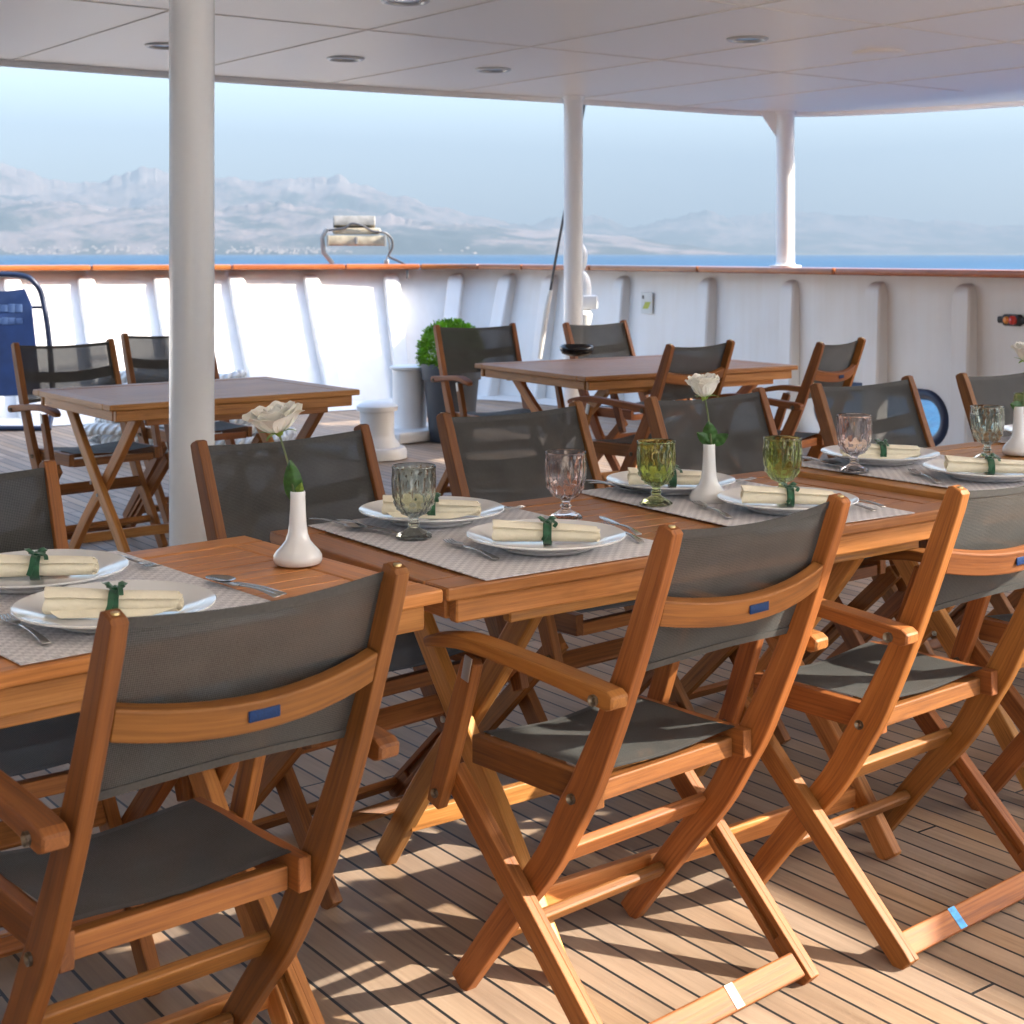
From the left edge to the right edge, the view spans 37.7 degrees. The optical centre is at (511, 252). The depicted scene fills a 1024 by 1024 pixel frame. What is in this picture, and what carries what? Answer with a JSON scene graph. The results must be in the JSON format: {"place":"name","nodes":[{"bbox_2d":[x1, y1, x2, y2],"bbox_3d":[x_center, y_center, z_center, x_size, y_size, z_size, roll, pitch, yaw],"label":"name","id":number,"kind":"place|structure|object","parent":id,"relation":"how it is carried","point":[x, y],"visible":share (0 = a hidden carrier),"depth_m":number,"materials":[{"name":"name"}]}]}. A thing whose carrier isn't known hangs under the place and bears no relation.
{"place":"outdoors","nodes":[
{"label":"outdoors","id":0,"kind":"place"},
{"bbox_2d":[0,163,543,230],"bbox_3d":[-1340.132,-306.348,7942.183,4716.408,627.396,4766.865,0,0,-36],"label":"mountains","id":1,"kind":"structure","parent":0,"point":[143,187],"depth_m":7521.19,"materials":[{"name":"stone"}]},
{"bbox_2d":[0,199,767,254],"bbox_3d":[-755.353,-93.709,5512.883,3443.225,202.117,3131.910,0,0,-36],"label":"coastal hills","id":2,"kind":"structure","parent":0,"point":[43,225],"depth_m":5014.58,"materials":[{"name":"stone"}]},
{"bbox_2d":[2,240,504,254],"bbox_3d":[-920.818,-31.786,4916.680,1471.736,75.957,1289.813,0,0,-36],"label":"town","id":3,"kind":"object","parent":2,"relation":"on","point":[255,251],"visible":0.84,"depth_m":4748.94,"materials":[{"name":"white"}]},
{"bbox_2d":[0,399,1023,1023],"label":"deck","id":4,"kind":"structure","parent":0,"point":[386,943],"depth_m":3.05,"materials":[{"name":"brown wood"}]},
{"bbox_2d":[0,272,53,430],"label":"sign","id":5,"kind":"object","parent":4,"relation":"on","point":[16,317],"visible":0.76,"depth_m":11.52,"materials":[{"name":"blue fabric"}]},
{"bbox_2d":[8,338,168,547],"bbox_3d":[-1.929,0.887,6.859,0.637,0.948,0.571,0,0,-42],"label":"folding armchair","id":6,"kind":"object","parent":4,"relation":"on","point":[63,366],"visible":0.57,"depth_m":6.91,"materials":[{"name":"brown wood"}]},
{"bbox_2d":[0,460,192,996],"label":"folding armchair","id":7,"kind":"object","parent":4,"relation":"on","point":[31,512],"visible":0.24,"depth_m":2.82,"materials":[{"name":"fabric"}]},
{"bbox_2d":[83,369,296,455],"bbox_3d":[-1.980,1.076,10.082,1.859,0.567,0.764,0,0,16],"label":"mooring rope","id":8,"kind":"object","parent":4,"relation":"on","point":[104,431],"visible":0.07,"depth_m":9.98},
{"bbox_2d":[121,333,262,523],"bbox_3d":[-1.641,0.887,7.656,0.637,0.948,0.571,0,0,-39],"label":"folding armchair","id":9,"kind":"object","parent":4,"relation":"on","point":[146,359],"visible":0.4,"depth_m":7.67,"materials":[{"name":"brown wood"}]},
{"bbox_2d":[169,0,214,545],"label":"pillar","id":10,"kind":"structure","parent":4,"relation":"on","point":[191,221],"depth_m":4.54,"materials":[{"name":"metal"}]},
{"bbox_2d":[33,376,359,552],"bbox_3d":[-1.358,0.975,6.446,1.120,0.775,0.893,0,0,-37],"label":"dining table","id":11,"kind":"object","parent":4,"relation":"on","point":[133,406],"visible":0.67,"depth_m":6.26,"materials":[{"name":"brown wood"}]},
{"bbox_2d":[0,561,408,1023],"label":"folding armchair","id":12,"kind":"object","parent":4,"relation":"on","point":[169,697],"visible":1,"depth_m":2.06,"materials":[{"name":"fabric"}]},
{"bbox_2d":[0,536,442,1023],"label":"dining table","id":13,"kind":"object","parent":4,"relation":"on","point":[39,691],"visible":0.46,"depth_m":2.60,"materials":[{"name":"brown wood"}]},
{"bbox_2d":[0,550,269,664],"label":"placemat","id":14,"kind":"object","parent":13,"relation":"on","point":[19,645],"visible":0.26,"depth_m":2.35,"materials":[{"name":"fabric"}]},
{"bbox_2d":[0,613,50,644],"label":"fork","id":15,"kind":"object","parent":14,"relation":"on","point":[41,639],"visible":0.86,"depth_m":2.29,"materials":[{"name":"silver metal"}]},
{"bbox_2d":[0,549,128,592],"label":"dinner plate","id":16,"kind":"object","parent":14,"relation":"on","point":[111,563],"visible":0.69,"depth_m":2.64,"materials":[{"name":"white"}]},
{"bbox_2d":[0,547,98,579],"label":"napkin","id":17,"kind":"object","parent":16,"relation":"on","point":[38,564],"visible":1,"depth_m":2.63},
{"bbox_2d":[10,580,216,632],"bbox_3d":[-0.630,0.568,2.379,0.317,0.027,0.317,0,0,-36],"label":"dinner plate","id":18,"kind":"object","parent":14,"relation":"on","point":[28,609],"visible":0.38,"depth_m":2.39,"materials":[{"name":"white"}]},
{"bbox_2d":[42,581,183,618],"bbox_3d":[-0.629,0.547,2.367,0.213,0.058,0.071,0,0,-6],"label":"napkin","id":19,"kind":"object","parent":18,"relation":"on","point":[67,602],"visible":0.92,"depth_m":2.35,"materials":[{"name":"fabric"}]},
{"bbox_2d":[118,554,161,566],"bbox_3d":[-0.719,0.577,2.816,0.195,0.008,0.023,0,0,44],"label":"fork","id":20,"kind":"object","parent":14,"relation":"on","point":[148,564],"visible":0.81,"depth_m":2.77,"materials":[{"name":"silver metal"}]},
{"bbox_2d":[205,576,279,597],"bbox_3d":[-0.469,0.574,2.587,0.215,0.008,0.019,0,0,45],"label":"knife","id":21,"kind":"object","parent":14,"relation":"on","point":[265,591],"visible":1,"depth_m":2.58,"materials":[{"name":"silver metal"}]},
{"bbox_2d":[206,575,286,595],"bbox_3d":[-0.462,0.577,2.602,0.195,0.008,0.042,0,0,39],"label":"spoon","id":22,"kind":"object","parent":13,"relation":"on","point":[231,578],"visible":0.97,"depth_m":2.60,"materials":[{"name":"silver metal"}]},
{"bbox_2d":[273,490,322,567],"bbox_3d":[-0.404,0.518,2.830,0.093,0.137,0.093,0,0,-36],"label":"bud vase","id":23,"kind":"object","parent":13,"relation":"on","point":[297,548],"visible":1,"depth_m":2.81,"materials":[{"name":"white"}]},
{"bbox_2d":[242,401,304,499],"bbox_3d":[-0.448,0.378,2.824,0.108,0.193,0.130,0,0,-36],"label":"rose","id":24,"kind":"object","parent":23,"relation":"in","point":[278,418],"visible":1,"depth_m":2.82,"materials":[{"name":"white"}]},
{"bbox_2d":[190,424,528,909],"bbox_3d":[-0.366,0.896,3.426,0.633,0.929,0.571,0,0,-43],"label":"folding armchair","id":25,"kind":"object","parent":4,"relation":"on","point":[241,490],"visible":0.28,"depth_m":3.50,"materials":[{"name":"fabric"}]},
{"bbox_2d":[356,400,406,460],"bbox_3d":[-0.885,1.158,9.842,0.392,0.372,0.392,0,0,-36],"label":"bollard","id":26,"kind":"object","parent":4,"relation":"on","point":[377,416],"visible":0.82,"depth_m":9.74,"materials":[{"name":"metal"}]},
{"bbox_2d":[0,395,808,432],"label":"waterway","id":27,"kind":"object","parent":4,"relation":"on","point":[57,421],"visible":0.12,"depth_m":12.80,"materials":[{"name":"paint"}]},
{"bbox_2d":[390,364,429,443],"bbox_3d":[-0.743,1.081,10.880,0.620,0.527,0.500,0,0,-44],"label":"mooring bitt","id":28,"kind":"object","parent":4,"relation":"on","point":[410,416],"visible":0.76,"depth_m":10.76,"materials":[{"name":"white paint"}]},
{"bbox_2d":[415,317,480,442],"bbox_3d":[-0.436,0.903,10.736,0.540,0.882,0.537,0,0,-36],"label":"potted boxwood","id":29,"kind":"object","parent":4,"relation":"on","point":[435,405],"visible":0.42,"depth_m":10.61,"materials":[{"name":"green"}]},
{"bbox_2d":[431,323,564,495],"bbox_3d":[-0.087,0.883,8.286,0.644,0.957,0.571,0,0,-27],"label":"folding armchair","id":30,"kind":"object","parent":4,"relation":"on","point":[461,350],"visible":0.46,"depth_m":8.42,"materials":[{"name":"fabric"}]},
{"bbox_2d":[0,264,1023,446],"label":"bulwark","id":31,"kind":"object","parent":4,"relation":"on","point":[932,332],"visible":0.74,"depth_m":13.11,"materials":[{"name":"white paint"}]},
{"bbox_2d":[320,216,407,277],"bbox_3d":[-1.433,-0.054,14.512,0.853,0.607,0.205,0,0,-6],"label":"floodlight","id":32,"kind":"object","parent":31,"relation":"attached to","point":[353,224],"visible":0.98,"depth_m":14.46,"materials":[{"name":"silver metal"}]},
{"bbox_2d":[641,292,652,313],"bbox_3d":[1.158,0.433,12.882,0.012,0.180,0.150,0,0,-34],"label":"sign","id":33,"kind":"object","parent":31,"relation":"attached to","point":[647,303],"visible":1,"depth_m":12.87,"materials":[{"name":"grey"}]},
{"bbox_2d":[759,110,800,266],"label":"pillar","id":34,"kind":"structure","parent":31,"relation":"on","point":[781,124],"depth_m":11.30,"materials":[{"name":"metal"}]},
{"bbox_2d":[997,314,1023,325],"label":"side marker light","id":35,"kind":"object","parent":31,"relation":"attached to","point":[1011,320],"visible":1,"depth_m":9.59,"materials":[{"name":"black plastic"}]},
{"bbox_2d":[436,401,694,763],"bbox_3d":[0.174,0.896,4.010,0.653,0.929,0.571,0,0,-40],"label":"folding armchair","id":36,"kind":"object","parent":4,"relation":"on","point":[499,458],"visible":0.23,"depth_m":4.07,"materials":[{"name":"fabric"}]},
{"bbox_2d":[562,95,584,406],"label":"pillar","id":37,"kind":"structure","parent":4,"relation":"on","point":[573,209],"depth_m":10.21,"materials":[{"name":"metal"}]},
{"bbox_2d":[583,244,597,324],"bbox_3d":[0.605,0.629,12.271,0.194,1.442,0.235,0,0,0],"label":"davit","id":38,"kind":"object","parent":4,"relation":"on","point":[590,301],"visible":0.27,"depth_m":12.23,"materials":[{"name":"white paint"}]},
{"bbox_2d":[270,471,941,950],"bbox_3d":[0.280,0.974,3.333,1.475,0.772,0.711,0,0,-36],"label":"dining table","id":39,"kind":"object","parent":4,"relation":"on","point":[524,605],"visible":0.38,"depth_m":3.10,"materials":[{"name":"brown wood"}]},
{"bbox_2d":[308,505,653,580],"bbox_3d":[-0.046,0.585,3.088,0.485,0.002,0.665,0,0,-36],"label":"placemat","id":40,"kind":"object","parent":39,"relation":"on","point":[436,549],"visible":0.46,"depth_m":2.94,"materials":[{"name":"fabric"}]},
{"bbox_2d":[307,517,367,528],"bbox_3d":[-0.374,0.577,3.200,0.042,0.008,0.195,0,0,-44],"label":"spoon","id":41,"kind":"object","parent":40,"relation":"on","point":[354,525],"visible":1,"depth_m":3.18,"materials":[{"name":"silver metal"}]},
{"bbox_2d":[335,519,396,532],"bbox_3d":[-0.306,0.574,3.155,0.019,0.008,0.215,0,0,-42],"label":"knife","id":42,"kind":"object","parent":40,"relation":"on","point":[378,528],"visible":1,"depth_m":3.14,"materials":[{"name":"silver metal"}]},
{"bbox_2d":[391,462,435,539],"bbox_3d":[-0.201,0.508,3.066,0.093,0.147,0.093,0,0,32],"label":"goblet","id":43,"kind":"object","parent":40,"relation":"on","point":[413,484],"visible":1,"depth_m":3.04,"materials":[{"name":"clear glass"}]},
{"bbox_2d":[359,496,504,527],"bbox_3d":[-0.174,0.568,3.259,0.317,0.027,0.317,0,0,-36],"label":"dinner plate","id":44,"kind":"object","parent":40,"relation":"on","point":[489,508],"visible":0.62,"depth_m":3.23,"materials":[{"name":"white"}]},
{"bbox_2d":[382,492,480,518],"bbox_3d":[-0.174,0.547,3.246,0.213,0.058,0.071,0,0,3],"label":"napkin","id":45,"kind":"object","parent":44,"relation":"on","point":[445,509],"visible":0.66,"depth_m":3.23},
{"bbox_2d":[443,538,499,559],"bbox_3d":[-0.080,0.577,2.920,0.022,0.008,0.195,0,0,-31],"label":"fork","id":46,"kind":"object","parent":40,"relation":"on","point":[490,555],"visible":1,"depth_m":2.91,"materials":[{"name":"silver metal"}]},
{"bbox_2d":[505,505,525,508],"bbox_3d":[-0.063,0.577,3.360,0.195,0.008,0.022,0,0,-23],"label":"fork","id":47,"kind":"object","parent":40,"relation":"on","point":[515,507],"visible":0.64,"depth_m":3.38,"materials":[{"name":"silver metal"}]},
{"bbox_2d":[466,519,625,555],"bbox_3d":[0.068,0.568,2.965,0.317,0.027,0.317,0,0,-36],"label":"dinner plate","id":48,"kind":"object","parent":40,"relation":"on","point":[609,534],"visible":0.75,"depth_m":2.94,"materials":[{"name":"white"}]},
{"bbox_2d":[492,516,599,544],"bbox_3d":[0.068,0.548,2.952,0.213,0.058,0.072,0,0,3],"label":"napkin","id":49,"kind":"object","parent":48,"relation":"on","point":[547,531],"visible":1,"depth_m":2.94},
{"bbox_2d":[601,522,643,542],"bbox_3d":[0.226,0.577,3.097,0.023,0.008,0.195,0,0,-20],"label":"fork","id":50,"kind":"object","parent":40,"relation":"on","point":[637,539],"visible":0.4,"depth_m":3.04,"materials":[{"name":"silver metal"}]},
{"bbox_2d":[545,449,586,519],"bbox_3d":[0.118,0.508,3.280,0.093,0.147,0.093,0,0,38],"label":"goblet","id":51,"kind":"object","parent":39,"relation":"on","point":[565,472],"visible":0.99,"depth_m":3.25,"materials":[{"name":"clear glass"}]},
{"bbox_2d":[599,516,641,534],"bbox_3d":[0.225,0.574,3.168,0.019,0.008,0.215,0,0,-19],"label":"knife","id":52,"kind":"object","parent":39,"relation":"on","point":[633,530],"visible":1,"depth_m":3.16,"materials":[{"name":"silver metal"}]},
{"bbox_2d":[582,479,914,525],"bbox_3d":[0.530,0.585,3.521,0.460,0.002,0.665,0,0,-33],"label":"placemat","id":53,"kind":"object","parent":39,"relation":"on","point":[683,505],"visible":0.33,"depth_m":3.41,"materials":[{"name":"fabric"}]},
{"bbox_2d":[586,479,628,487],"bbox_3d":[0.237,0.577,3.741,0.042,0.008,0.195,0,0,-37],"label":"spoon","id":54,"kind":"object","parent":53,"relation":"on","point":[605,482],"visible":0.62,"depth_m":3.75,"materials":[{"name":"silver metal"}]},
{"bbox_2d":[589,482,649,492],"bbox_3d":[0.263,0.574,3.671,0.019,0.008,0.215,0,0,-39],"label":"knife","id":55,"kind":"object","parent":53,"relation":"on","point":[618,486],"visible":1,"depth_m":3.67,"materials":[{"name":"silver metal"}]},
{"bbox_2d":[636,438,675,506],"bbox_3d":[0.334,0.508,3.467,0.093,0.147,0.093,0,0,41],"label":"goblet","id":56,"kind":"object","parent":53,"relation":"on","point":[656,460],"visible":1,"depth_m":3.44,"materials":[{"name":"green glass"}]},
{"bbox_2d":[606,469,735,494],"bbox_3d":[0.390,0.568,3.684,0.317,0.027,0.317,0,0,-36],"label":"dinner plate","id":57,"kind":"object","parent":53,"relation":"on","point":[619,478],"visible":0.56,"depth_m":3.66,"materials":[{"name":"white"}]},
{"bbox_2d":[627,464,701,486],"bbox_3d":[0.390,0.548,3.672,0.213,0.058,0.071,0,0,0],"label":"napkin","id":58,"kind":"object","parent":57,"relation":"on","point":[680,477],"visible":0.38,"depth_m":3.66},
{"bbox_2d":[689,444,726,503],"bbox_3d":[0.464,0.518,3.526,0.093,0.137,0.093,0,0,-36],"label":"bud vase","id":59,"kind":"object","parent":53,"relation":"on","point":[708,489],"visible":0.9,"depth_m":3.51,"materials":[{"name":"white"}]},
{"bbox_2d":[685,372,727,445],"bbox_3d":[0.451,0.371,3.525,0.086,0.174,0.088,0,0,-36],"label":"rose","id":60,"kind":"object","parent":59,"relation":"in","point":[703,386],"visible":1,"depth_m":3.52,"materials":[{"name":"white"}]},
{"bbox_2d":[692,501,732,517],"bbox_3d":[0.451,0.577,3.373,0.022,0.008,0.195,0,0,-16],"label":"fork","id":61,"kind":"object","parent":53,"relation":"on","point":[700,503],"visible":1,"depth_m":3.36,"materials":[{"name":"silver metal"}]},
{"bbox_2d":[735,477,755,481],"bbox_3d":[0.538,0.577,3.772,0.195,0.008,0.022,0,0,-34],"label":"fork","id":62,"kind":"object","parent":53,"relation":"on","point":[749,478],"visible":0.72,"depth_m":3.81,"materials":[{"name":"silver metal"}]},
{"bbox_2d":[763,435,802,487],"bbox_3d":[0.636,0.508,3.526,0.093,0.147,0.093,0,0,-36],"label":"goblet","id":63,"kind":"object","parent":53,"relation":"on","point":[782,458],"visible":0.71,"depth_m":3.49,"materials":[{"name":"green glass"}]},
{"bbox_2d":[717,486,858,514],"bbox_3d":[0.626,0.568,3.405,0.317,0.027,0.317,0,0,-36],"label":"dinner plate","id":64,"kind":"object","parent":53,"relation":"on","point":[731,496],"visible":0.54,"depth_m":3.39,"materials":[{"name":"white"}]},
{"bbox_2d":[740,482,835,506],"bbox_3d":[0.626,0.548,3.392,0.213,0.058,0.072,0,0,4],"label":"napkin","id":65,"kind":"object","parent":64,"relation":"on","point":[789,495],"visible":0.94,"depth_m":3.38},
{"bbox_2d":[854,504,876,510],"bbox_3d":[0.767,0.577,3.453,0.042,0.008,0.195,0,0,-29],"label":"spoon","id":66,"kind":"object","parent":53,"relation":"on","point":[866,507],"visible":0.27,"depth_m":3.39,"materials":[{"name":"silver metal"}]},
{"bbox_2d":[859,499,885,507],"bbox_3d":[0.791,0.574,3.493,0.019,0.008,0.215,0,0,-29],"label":"knife","id":67,"kind":"object","parent":53,"relation":"on","point":[877,504],"visible":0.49,"depth_m":3.42,"materials":[{"name":"silver metal"}]},
{"bbox_2d":[562,320,692,480],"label":"folding armchair","id":68,"kind":"object","parent":4,"relation":"on","point":[610,340],"visible":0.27,"depth_m":8.73,"materials":[{"name":"fabric"}]},
{"bbox_2d":[475,355,797,479],"bbox_3d":[0.647,0.976,7.890,1.360,0.777,1.050,0,0,-32],"label":"dining table","id":69,"kind":"object","parent":4,"relation":"on","point":[605,376],"visible":0.45,"depth_m":7.67,"materials":[{"name":"brown wood"}]},
{"bbox_2d":[560,344,593,355],"bbox_3d":[0.369,0.556,8.538,0.196,0.062,0.196,0,0,-36],"label":"ashtray","id":70,"kind":"object","parent":69,"relation":"on","point":[576,349],"visible":1,"depth_m":8.47,"materials":[{"name":"black ceramic"}]},
{"bbox_2d":[423,493,850,1023],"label":"folding armchair","id":71,"kind":"object","parent":4,"relation":"on","point":[703,591],"visible":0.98,"depth_m":2.66,"materials":[{"name":"brown wood"}]},
{"bbox_2d":[567,339,734,487],"bbox_3d":[0.665,0.883,6.992,0.571,0.957,0.617,0,0,44],"label":"folding armchair","id":72,"kind":"object","parent":4,"relation":"on","point":[678,366],"visible":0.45,"depth_m":6.81,"materials":[{"name":"brown wood"}]},
{"bbox_2d":[644,387,906,744],"bbox_3d":[0.774,0.896,4.454,0.650,0.929,0.571,0,0,-39],"label":"folding armchair","id":73,"kind":"object","parent":4,"relation":"on","point":[745,423],"visible":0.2,"depth_m":4.55,"materials":[{"name":"fabric"}]},
{"bbox_2d":[718,337,865,460],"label":"folding armchair","id":74,"kind":"object","parent":4,"relation":"on","point":[832,365],"visible":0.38,"depth_m":6.99,"materials":[{"name":"brown wood"}]},
{"bbox_2d":[719,485,1023,969],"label":"folding armchair","id":75,"kind":"object","parent":4,"relation":"on","point":[973,550],"visible":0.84,"depth_m":3.02,"materials":[{"name":"brown wood"}]},
{"bbox_2d":[797,442,1023,789],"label":"dining table","id":76,"kind":"object","parent":4,"relation":"on","point":[942,628],"visible":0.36,"depth_m":3.87,"materials":[{"name":"brown wood"}]},
{"bbox_2d":[801,455,1023,490],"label":"placemat","id":77,"kind":"object","parent":76,"relation":"on","point":[901,473],"visible":0.32,"depth_m":3.85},
{"bbox_2d":[802,457,841,463],"bbox_3d":[0.819,0.565,4.079,0.042,0.008,0.195,0,0,-37],"label":"spoon","id":78,"kind":"object","parent":77,"relation":"on","point":[831,461],"visible":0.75,"depth_m":4.05,"materials":[{"name":"silver metal"}]},
{"bbox_2d":[802,456,842,466],"bbox_3d":[0.835,0.562,4.038,0.020,0.008,0.215,0,0,-21],"label":"knife","id":79,"kind":"object","parent":77,"relation":"on","point":[834,464],"visible":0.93,"depth_m":4.02,"materials":[{"name":"silver metal"}]},
{"bbox_2d":[836,413,871,472],"bbox_3d":[0.892,0.496,3.908,0.093,0.147,0.093,0,0,-17],"label":"goblet","id":80,"kind":"object","parent":77,"relation":"on","point":[854,434],"visible":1,"depth_m":3.88,"materials":[{"name":"clear glass"}]},
{"bbox_2d":[821,444,939,465],"bbox_3d":[1.004,0.556,4.095,0.317,0.027,0.317,0,0,-36],"label":"dinner plate","id":81,"kind":"object","parent":77,"relation":"on","point":[834,451],"visible":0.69,"depth_m":4.01,"materials":[{"name":"white"}]},
{"bbox_2d":[840,439,920,458],"bbox_3d":[1.005,0.535,4.082,0.213,0.058,0.071,0,0,2],"label":"napkin","id":82,"kind":"object","parent":81,"relation":"on","point":[881,450],"visible":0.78,"depth_m":4.07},
{"bbox_2d":[908,469,940,482],"bbox_3d":[1.044,0.565,3.795,0.023,0.008,0.195,0,0,-4],"label":"fork","id":83,"kind":"object","parent":77,"relation":"on","point":[928,476],"visible":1,"depth_m":3.79,"materials":[{"name":"silver metal"}]},
{"bbox_2d":[923,458,1023,481],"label":"dinner plate","id":84,"kind":"object","parent":77,"relation":"on","point":[937,465],"visible":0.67,"depth_m":3.73,"materials":[{"name":"white"}]},
{"bbox_2d":[944,453,1023,474],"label":"napkin","id":85,"kind":"object","parent":84,"relation":"on","point":[989,465],"visible":0.98,"depth_m":3.78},
{"bbox_2d":[970,404,1004,458],"bbox_3d":[1.310,0.496,4.131,0.093,0.147,0.093,0,0,6],"label":"goblet","id":86,"kind":"object","parent":76,"relation":"on","point":[987,423],"visible":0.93,"depth_m":4.10,"materials":[{"name":"clear glass"}]},
{"bbox_2d":[998,436,1010,442],"bbox_3d":[1.830,0.573,4.470,0.500,0.002,0.660,0,0,-36],"label":"placemat","id":87,"kind":"object","parent":76,"relation":"on","point":[1005,439],"visible":0.24,"depth_m":4.59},
{"bbox_2d":[1004,424,1012,432],"bbox_3d":[1.666,0.556,4.602,0.317,0.027,0.317,0,0,-36],"label":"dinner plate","id":88,"kind":"object","parent":87,"relation":"on","point":[1008,428],"visible":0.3,"depth_m":4.67,"materials":[{"name":"white"}]},
{"bbox_2d":[1013,392,1022,412],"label":"goblet","id":89,"kind":"object","parent":87,"relation":"on","point":[1017,396],"visible":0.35,"depth_m":4.48,"materials":[{"name":"green glass"}]},
{"bbox_2d":[1002,406,1023,455],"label":"bud vase","id":90,"kind":"object","parent":76,"relation":"on","point":[1013,445],"visible":1,"depth_m":4.25,"materials":[{"name":"white"}]},
{"bbox_2d":[1010,342,1023,409],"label":"rose","id":91,"kind":"object","parent":90,"relation":"in","point":[1018,347],"visible":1,"depth_m":4.26,"materials":[{"name":"white"}]},
{"bbox_2d":[809,375,1014,659],"bbox_3d":[1.366,0.896,4.917,0.657,0.929,0.571,0,0,-38],"label":"folding armchair","id":92,"kind":"object","parent":4,"relation":"on","point":[895,409],"visible":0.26,"depth_m":5.10,"materials":[{"name":"fabric"}]},
{"bbox_2d":[950,595,1023,810],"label":"folding armchair","id":93,"kind":"object","parent":4,"relation":"on","point":[1006,765],"visible":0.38,"depth_m":3.58,"materials":[{"name":"brown wood"}]},
{"bbox_2d":[955,373,1023,620],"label":"folding armchair","id":94,"kind":"object","parent":4,"relation":"on","point":[989,390],"visible":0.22,"depth_m":5.45,"materials":[{"name":"brown wood"}]},
{"bbox_2d":[0,0,1023,116],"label":"ceiling","id":95,"kind":"structure","parent":0,"point":[685,56],"depth_m":7.86,"materials":[{"name":"paint"}]},
{"bbox_2d":[145,42,168,49],"bbox_3d":[-1.788,-1.064,7.737,0.210,0.012,0.210,0,0,-36],"label":"ceiling light","id":96,"kind":"object","parent":95,"relation":"attached to","point":[161,45],"visible":0.6,"depth_m":7.71,"materials":[{"name":"grey"}]},
{"bbox_2d":[326,56,364,61],"bbox_3d":[-0.915,-1.064,8.246,0.210,0.012,0.210,0,0,-36],"label":"ceiling light","id":97,"kind":"object","parent":95,"relation":"attached to","point":[345,58],"visible":1,"depth_m":8.23,"materials":[{"name":"grey"}]},
{"bbox_2d":[381,0,429,6],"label":"ceiling light","id":98,"kind":"object","parent":95,"relation":"attached to","point":[407,3],"visible":1,"depth_m":6.39,"materials":[{"name":"grey"}]},
{"bbox_2d":[475,67,510,72],"bbox_3d":[-0.110,-1.064,8.744,0.210,0.012,0.210,0,0,-36],"label":"ceiling light","id":99,"kind":"object","parent":95,"relation":"attached to","point":[493,69],"visible":1,"depth_m":8.72,"materials":[{"name":"grey"}]},
{"bbox_2d":[537,105,585,358],"bbox_3d":[0.391,-0.168,11.168,0.077,1.952,0.629,0,0,-35],"label":"wire stay","id":100,"kind":"object","parent":95,"relation":"attached to","point":[545,315],"visible":0.7,"depth_m":11.35,"materials":[{"name":"grey"}]},
{"bbox_2d":[726,35,768,42],"bbox_3d":[1.177,-1.064,7.490,0.210,0.012,0.210,0,0,-36],"label":"ceiling light","id":101,"kind":"object","parent":95,"relation":"attached to","point":[747,39],"visible":1,"depth_m":7.47,"materials":[{"name":"grey"}]},
{"bbox_2d":[0,255,1023,435],"bbox_3d":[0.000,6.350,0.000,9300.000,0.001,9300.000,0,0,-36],"label":"sea","id":102,"kind":"structure","parent":0,"point":[1009,262],"depth_m":1203.20,"materials":[{"name":"liquid"}]},
{"bbox_2d":[0,66,1023,254],"label":"sky","id":103,"kind":"structure","parent":0,"point":[502,160],"materials":[{"name":"blue"}]},
{"bbox_2d":[532,209,1023,253],"bbox_3d":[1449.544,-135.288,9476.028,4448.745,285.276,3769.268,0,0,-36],"label":"distant mountains","id":104,"kind":"structure","parent":0,"point":[705,228],"depth_m":8818.57,"materials":[{"name":"stone"}]},
{"bbox_2d":[726,211,1023,251],"bbox_3d":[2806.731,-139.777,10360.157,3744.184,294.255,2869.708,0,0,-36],"label":"farthest mountains","id":105,"kind":"structure","parent":0,"point":[1010,237],"depth_m":10187.49,"materials":[{"name":"stone"}]}
]}

